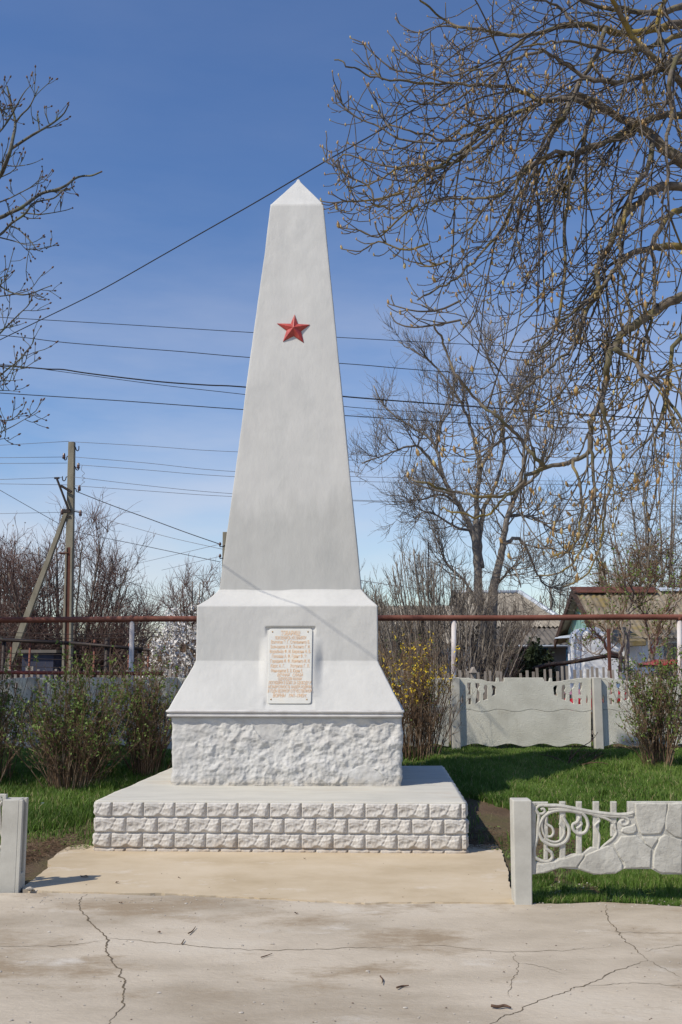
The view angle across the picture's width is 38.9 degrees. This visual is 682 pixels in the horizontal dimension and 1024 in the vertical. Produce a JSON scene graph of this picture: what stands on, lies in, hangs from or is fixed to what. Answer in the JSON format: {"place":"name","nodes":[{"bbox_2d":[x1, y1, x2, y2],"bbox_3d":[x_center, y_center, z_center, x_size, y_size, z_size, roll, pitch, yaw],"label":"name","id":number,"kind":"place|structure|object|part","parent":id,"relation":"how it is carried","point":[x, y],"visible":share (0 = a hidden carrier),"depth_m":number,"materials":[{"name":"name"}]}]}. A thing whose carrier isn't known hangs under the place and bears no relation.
{"place":"outdoors","nodes":[
{"label":"outdoors","id":0,"kind":"place"},
{"bbox_2d":[22,844,514,903],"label":"path","id":1,"kind":"structure","parent":0,"point":[394,878],"depth_m":7.62,"materials":[{"name":"concrete"}]},
{"bbox_2d":[92,180,468,853],"bbox_3d":[-0.498,-0.368,10.430,3.360,7.342,2.863,0,-8,2],"label":"obelisk monument","id":2,"kind":"object","parent":1,"relation":"on","point":[286,712],"visible":0.98,"depth_m":9.93,"materials":[{"name":"white paint"}]},
{"bbox_2d":[0,0,580,339],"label":"overhead cable","id":3,"kind":"object","parent":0,"point":[307,171],"visible":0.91,"depth_m":6.99,"materials":[{"name":"black metal"}]},
{"bbox_2d":[7,863,651,1020],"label":"fallen leaves","id":4,"kind":"object","parent":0,"point":[331,972],"visible":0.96,"depth_m":5.36,"materials":[{"name":"brown plant"}]},
{"bbox_2d":[0,655,675,899],"bbox_3d":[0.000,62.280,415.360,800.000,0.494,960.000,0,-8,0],"label":"ground","id":5,"kind":"structure","parent":0,"point":[500,816],"depth_m":9.29,"materials":[{"name":"soil"}]},
{"bbox_2d":[0,794,28,892],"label":"concrete fence","id":6,"kind":"object","parent":5,"relation":"on","point":[13,823],"visible":0.85,"depth_m":7.21,"materials":[{"name":"concrete"}]},
{"bbox_2d":[0,641,45,781],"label":"shrub","id":7,"kind":"object","parent":5,"relation":"on","point":[9,727],"visible":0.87,"depth_m":11.40,"materials":[{"name":"green plant"}]},
{"bbox_2d":[0,512,61,694],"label":"fruit tree","id":8,"kind":"object","parent":5,"relation":"on","point":[13,547],"visible":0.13,"depth_m":29.22,"materials":[{"name":"brown plant"}]},
{"bbox_2d":[5,442,81,694],"bbox_3d":[-8.206,1.976,26.022,2.286,7.907,0.330,0,-8,0],"label":"utility pole","id":9,"kind":"object","parent":5,"relation":"on","point":[68,514],"visible":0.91,"depth_m":26.05,"materials":[{"name":"concrete"}]},
{"bbox_2d":[0,463,29,463],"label":"utility wire","id":10,"kind":"object","parent":9,"relation":"attached to","point":[14,463],"visible":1,"depth_m":26.47,"materials":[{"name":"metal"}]},
{"bbox_2d":[0,457,37,457],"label":"utility wire","id":11,"kind":"object","parent":9,"relation":"attached to","point":[18,457],"visible":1,"depth_m":26.49,"materials":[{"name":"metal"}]},
{"bbox_2d":[0,512,59,513],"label":"utility wire","id":12,"kind":"object","parent":9,"relation":"attached to","point":[41,512],"visible":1,"depth_m":26.27,"materials":[{"name":"metal"}]},
{"bbox_2d":[0,490,219,561],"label":"service wire","id":13,"kind":"object","parent":9,"relation":"attached to","point":[108,538],"visible":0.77,"depth_m":25.64,"materials":[{"name":"black metal"}]},
{"bbox_2d":[76,477,617,503],"bbox_3d":[1.189,-0.588,26.361,16.989,0.759,0.012,0,-8,0],"label":"utility wire","id":14,"kind":"object","parent":9,"relation":"attached to","point":[361,500],"visible":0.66,"depth_m":26.35,"materials":[{"name":"metal"}]},
{"bbox_2d":[78,457,632,481],"bbox_3d":[1.200,-1.163,26.445,17.031,0.716,0.012,0,-8,0],"label":"utility wire","id":15,"kind":"object","parent":9,"relation":"attached to","point":[350,476],"visible":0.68,"depth_m":26.42,"materials":[{"name":"metal"}]},
{"bbox_2d":[81,442,662,457],"bbox_3d":[1.168,-1.710,26.525,17.168,0.463,0.012,0,-8,0],"label":"utility wire","id":16,"kind":"object","parent":9,"relation":"attached to","point":[381,455],"visible":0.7,"depth_m":26.50,"materials":[{"name":"metal"}]},
{"bbox_2d":[82,486,681,506],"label":"utility wire","id":17,"kind":"object","parent":9,"relation":"attached to","point":[365,501],"visible":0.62,"depth_m":26.33,"materials":[{"name":"metal"}]},
{"bbox_2d":[84,465,681,485],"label":"utility wire","id":18,"kind":"object","parent":9,"relation":"attached to","point":[361,481],"visible":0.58,"depth_m":26.39,"materials":[{"name":"metal"}]},
{"bbox_2d":[17,650,77,702],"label":"shed","id":19,"kind":"structure","parent":5,"relation":"on","point":[41,664],"depth_m":25.69,"materials":[{"name":"grey"}]},
{"bbox_2d":[0,65,101,445],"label":"chestnut tree","id":20,"kind":"object","parent":5,"relation":"on","point":[12,146],"visible":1,"depth_m":11.60,"materials":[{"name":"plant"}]},
{"bbox_2d":[0,637,147,791],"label":"shrub","id":21,"kind":"object","parent":5,"relation":"on","point":[67,736],"visible":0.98,"depth_m":11.03,"materials":[{"name":"green plant"}]},
{"bbox_2d":[0,631,182,698],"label":"grape trellis","id":22,"kind":"object","parent":5,"relation":"on","point":[106,646],"visible":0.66,"depth_m":17.81,"materials":[{"name":"metal"}]},
{"bbox_2d":[0,486,184,694],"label":"fruit tree","id":23,"kind":"object","parent":5,"relation":"on","point":[51,587],"visible":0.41,"depth_m":27.84,"materials":[{"name":"brown plant"}]},
{"bbox_2d":[43,624,195,687],"bbox_3d":[-6.104,5.730,38.038,18.854,3.500,13.306,0,-8,0],"label":"thicket","id":24,"kind":"object","parent":5,"relation":"on","point":[145,660],"visible":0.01,"depth_m":35.51,"materials":[{"name":"plant"}]},
{"bbox_2d":[98,644,186,776],"bbox_3d":[-2.343,2.401,11.816,1.338,1.704,1.287,0,-8,0],"label":"shrub","id":25,"kind":"object","parent":5,"relation":"on","point":[152,716],"visible":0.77,"depth_m":11.64,"materials":[{"name":"green plant"}]},
{"bbox_2d":[135,595,201,725],"bbox_3d":[-2.841,2.916,16.369,2.063,2.827,4.353,0,-8,0],"label":"blossoming tree","id":26,"kind":"object","parent":5,"relation":"on","point":[190,659],"visible":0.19,"depth_m":16.78,"materials":[{"name":"grey plant"}]},
{"bbox_2d":[137,554,221,668],"bbox_3d":[-6.110,4.642,39.675,4.463,6.033,5.255,0,-8,0],"label":"bare tree","id":27,"kind":"object","parent":5,"relation":"on","point":[183,605],"visible":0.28,"depth_m":39.87,"materials":[{"name":"brown plant"}]},
{"bbox_2d":[219,532,226,566],"bbox_3d":[-2.929,3.004,23.864,0.265,5.051,0.165,0,-8,0],"label":"utility pole","id":28,"kind":"object","parent":5,"relation":"on","point":[224,540],"visible":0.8,"depth_m":24.12,"materials":[{"name":"concrete"}]},
{"bbox_2d":[78,492,218,543],"bbox_3d":[-5.077,0.140,25.266,4.626,1.678,0.069,-4,-9,25],"label":"service wire","id":29,"kind":"object","parent":28,"relation":"attached to","point":[150,519],"visible":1,"depth_m":25.22,"materials":[{"name":"black metal"}]},
{"bbox_2d":[75,510,224,549],"bbox_3d":[-5.078,0.448,25.219,4.802,1.308,0.100,-4,-9,25],"label":"service wire","id":30,"kind":"object","parent":28,"relation":"attached to","point":[150,532],"visible":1,"depth_m":25.14,"materials":[{"name":"metal"}]},
{"bbox_2d":[0,827,548,866],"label":"bare soil","id":31,"kind":"object","parent":5,"relation":"on","point":[54,841],"visible":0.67,"depth_m":8.73,"materials":[{"name":"brown soil"}]},
{"bbox_2d":[0,666,675,741],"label":"picket fence","id":32,"kind":"object","parent":5,"relation":"on","point":[520,676],"visible":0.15,"depth_m":15.68,"materials":[{"name":"grey wood"}]},
{"bbox_2d":[0,740,681,906],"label":"grass","id":33,"kind":"structure","parent":5,"relation":"on","point":[499,777],"depth_m":10.88,"materials":[{"name":"green plant"}]},
{"bbox_2d":[0,677,681,749],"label":"concrete fence","id":34,"kind":"object","parent":5,"relation":"on","point":[523,723],"visible":0.29,"depth_m":14.06,"materials":[{"name":"grey concrete"}]},
{"bbox_2d":[0,614,681,747],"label":"gas pipe","id":35,"kind":"object","parent":5,"relation":"on","point":[132,619],"visible":0.68,"depth_m":14.36,"materials":[{"name":"brown metal"}]},
{"bbox_2d":[0,671,162,675],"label":"steel rail","id":36,"kind":"object","parent":35,"relation":"attached to","point":[49,672],"visible":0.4,"depth_m":13.69,"materials":[{"name":"brown metal"}]},
{"bbox_2d":[360,559,449,675],"bbox_3d":[1.549,3.507,26.802,3.562,4.524,2.751,0,-8,0],"label":"bare bush","id":37,"kind":"object","parent":5,"relation":"on","point":[375,596],"visible":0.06,"depth_m":26.54,"materials":[{"name":"brown plant"}]},
{"bbox_2d":[378,614,472,760],"bbox_3d":[0.965,2.346,13.017,1.394,2.007,1.397,7,-11,-41],"label":"forsythia bush","id":38,"kind":"object","parent":5,"relation":"on","point":[418,713],"visible":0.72,"depth_m":12.91,"materials":[{"name":"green plant"}]},
{"bbox_2d":[378,605,477,711],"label":"house","id":39,"kind":"structure","parent":5,"relation":"on","point":[446,623],"depth_m":31.87,"materials":[{"name":"white"}]},
{"bbox_2d":[428,542,428,658],"bbox_3d":[1.845,2.720,20.320,0.074,4.189,0.028,0,-8,0],"label":"metal rod","id":40,"kind":"object","parent":5,"relation":"on","point":[428,592],"visible":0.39,"depth_m":20.54,"materials":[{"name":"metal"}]},
{"bbox_2d":[363,531,546,715],"bbox_3d":[2.084,2.457,18.800,3.907,4.290,2.577,0,-8,0],"label":"tall bush","id":41,"kind":"object","parent":5,"relation":"on","point":[500,662],"visible":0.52,"depth_m":18.59,"materials":[{"name":"grey plant"}]},
{"bbox_2d":[469,667,476,744],"bbox_3d":[2.067,3.185,14.997,0.104,1.530,0.200,0,-8,0],"label":"white post","id":42,"kind":"object","parent":5,"relation":"on","point":[472,671],"visible":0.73,"depth_m":15.03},
{"bbox_2d":[348,300,602,693],"bbox_3d":[2.659,-0.103,21.093,6.329,10.004,3.926,0,-8,0],"label":"walnut tree","id":43,"kind":"object","parent":5,"relation":"on","point":[475,527],"visible":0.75,"depth_m":21.12,"materials":[{"name":"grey plant"}]},
{"bbox_2d":[320,0,681,586],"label":"chestnut tree","id":44,"kind":"object","parent":5,"relation":"on","point":[633,125],"visible":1,"depth_m":5.76,"materials":[{"name":"brown plant"}]},
{"bbox_2d":[449,590,568,702],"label":"house","id":45,"kind":"structure","parent":5,"relation":"on","point":[547,636],"depth_m":37.51,"materials":[{"name":"metal"}]},
{"bbox_2d":[540,647,547,657],"bbox_3d":[7.418,5.364,35.876,0.550,0.650,0.110,0,-8,0],"label":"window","id":46,"kind":"structure","parent":45,"relation":"in","point":[545,648],"depth_m":35.87,"materials":[{"name":"black glass"}]},
{"bbox_2d":[502,636,560,711],"bbox_3d":[3.947,3.643,20.302,1.900,2.395,2.134,0,-8,0],"label":"evergreen bush","id":47,"kind":"object","parent":5,"relation":"on","point":[533,656],"visible":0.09,"depth_m":19.88,"materials":[{"name":"green plant"}]},
{"bbox_2d":[537,569,573,628],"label":"bare tree","id":48,"kind":"object","parent":5,"relation":"on","point":[559,602],"visible":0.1,"depth_m":42.68,"materials":[{"name":"grey plant"}]},
{"bbox_2d":[534,729,606,766],"bbox_3d":[3.027,3.098,12.295,1.078,0.610,1.082,-3,-9,19],"label":"fallen branch","id":49,"kind":"object","parent":5,"relation":"on","point":[570,757],"visible":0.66,"depth_m":12.31,"materials":[{"name":"brown wood"}]},
{"bbox_2d":[532,654,617,680],"bbox_3d":[4.652,3.713,18.962,1.746,1.830,0.080,0,-8,0],"label":"garden pipe","id":50,"kind":"object","parent":5,"relation":"on","point":[559,663],"visible":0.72,"depth_m":19.04,"materials":[{"name":"metal"}]},
{"bbox_2d":[510,798,681,904],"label":"concrete fence","id":51,"kind":"object","parent":5,"relation":"on","point":[645,834],"visible":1,"depth_m":6.86,"materials":[{"name":"concrete"}]},
{"bbox_2d":[606,629,611,677],"bbox_3d":[4.849,3.250,17.342,0.052,2.279,0.060,0,-8,0],"label":"rusty post","id":52,"kind":"object","parent":5,"relation":"on","point":[609,650],"visible":0.45,"depth_m":17.42,"materials":[{"name":"brown metal"}]},
{"bbox_2d":[555,659,676,736],"bbox_3d":[6.019,3.423,17.570,4.180,1.450,1.760,0,-8,0],"label":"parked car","id":53,"kind":"object","parent":5,"relation":"on","point":[636,669],"visible":0.04,"depth_m":17.33,"materials":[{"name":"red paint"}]},
{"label":"windows","id":54,"kind":"part","parent":53,"relation":"part of","materials":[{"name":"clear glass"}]},
{"bbox_2d":[554,587,681,668],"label":"house","id":55,"kind":"structure","parent":5,"relation":"on","point":[564,632],"depth_m":26.61,"materials":[{"name":"brown wood"}]},
{"bbox_2d":[664,643,676,659],"bbox_3d":[8.626,3.844,24.941,0.520,0.900,0.110,0,-8,0],"label":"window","id":56,"kind":"structure","parent":55,"relation":"in","point":[673,644],"depth_m":24.95,"materials":[{"name":"grey glass"}]},
{"bbox_2d":[566,544,681,675],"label":"budding tree","id":57,"kind":"object","parent":5,"relation":"on","point":[657,630],"visible":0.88,"depth_m":18.40,"materials":[{"name":"brown plant"}]},
{"bbox_2d":[568,418,681,589],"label":"bare tree","id":58,"kind":"object","parent":5,"relation":"on","point":[647,533],"visible":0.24,"depth_m":33.18,"materials":[{"name":"brown plant"}]},
{"bbox_2d":[581,520,681,588],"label":"bare tree","id":59,"kind":"object","parent":5,"relation":"on","point":[636,563],"visible":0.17,"depth_m":29.72,"materials":[{"name":"brown plant"}]},
{"bbox_2d":[600,636,681,767],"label":"shrub","id":60,"kind":"object","parent":5,"relation":"on","point":[659,707],"visible":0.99,"depth_m":12.09,"materials":[{"name":"green plant"}]},
{"bbox_2d":[0,364,677,428],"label":"overhead wire","id":61,"kind":"object","parent":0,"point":[344,406],"visible":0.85,"depth_m":20.53,"materials":[{"name":"black metal"}]},
{"bbox_2d":[0,365,679,420],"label":"overhead cable","id":62,"kind":"object","parent":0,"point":[343,396],"visible":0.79,"depth_m":20.57,"materials":[{"name":"black metal"}]},
{"bbox_2d":[0,335,681,384],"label":"overhead wire","id":63,"kind":"object","parent":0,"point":[339,363],"visible":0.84,"depth_m":20.69,"materials":[{"name":"black metal"}]},
{"bbox_2d":[0,881,681,1023],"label":"pavement","id":64,"kind":"structure","parent":0,"point":[301,962],"depth_m":5.51,"materials":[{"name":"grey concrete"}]},
{"bbox_2d":[491,1004,510,1007],"bbox_3d":[0.795,2.455,4.794,0.101,0.013,0.028,0,-8,0],"label":"twig","id":65,"kind":"object","parent":64,"relation":"on","point":[499,1006],"visible":1,"depth_m":4.79,"materials":[{"name":"brown wood"}]},
{"bbox_2d":[0,317,681,352],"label":"overhead wire","id":66,"kind":"object","parent":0,"point":[337,337],"visible":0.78,"depth_m":20.77,"materials":[{"name":"black metal"}]},
{"bbox_2d":[0,0,681,654],"label":"sky","id":67,"kind":"structure","parent":0,"point":[190,113],"materials":[{"name":"blue"}]},
{"bbox_2d":[1,393,681,432],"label":"overhead wire","id":68,"kind":"object","parent":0,"point":[345,415],"visible":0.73,"depth_m":20.51,"materials":[{"name":"black metal"}]},
{"bbox_2d":[569,627,645,688],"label":"shed","id":69,"kind":"structure","parent":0,"point":[634,641],"depth_m":21.84,"materials":[{"name":"white paint"}]}
]}

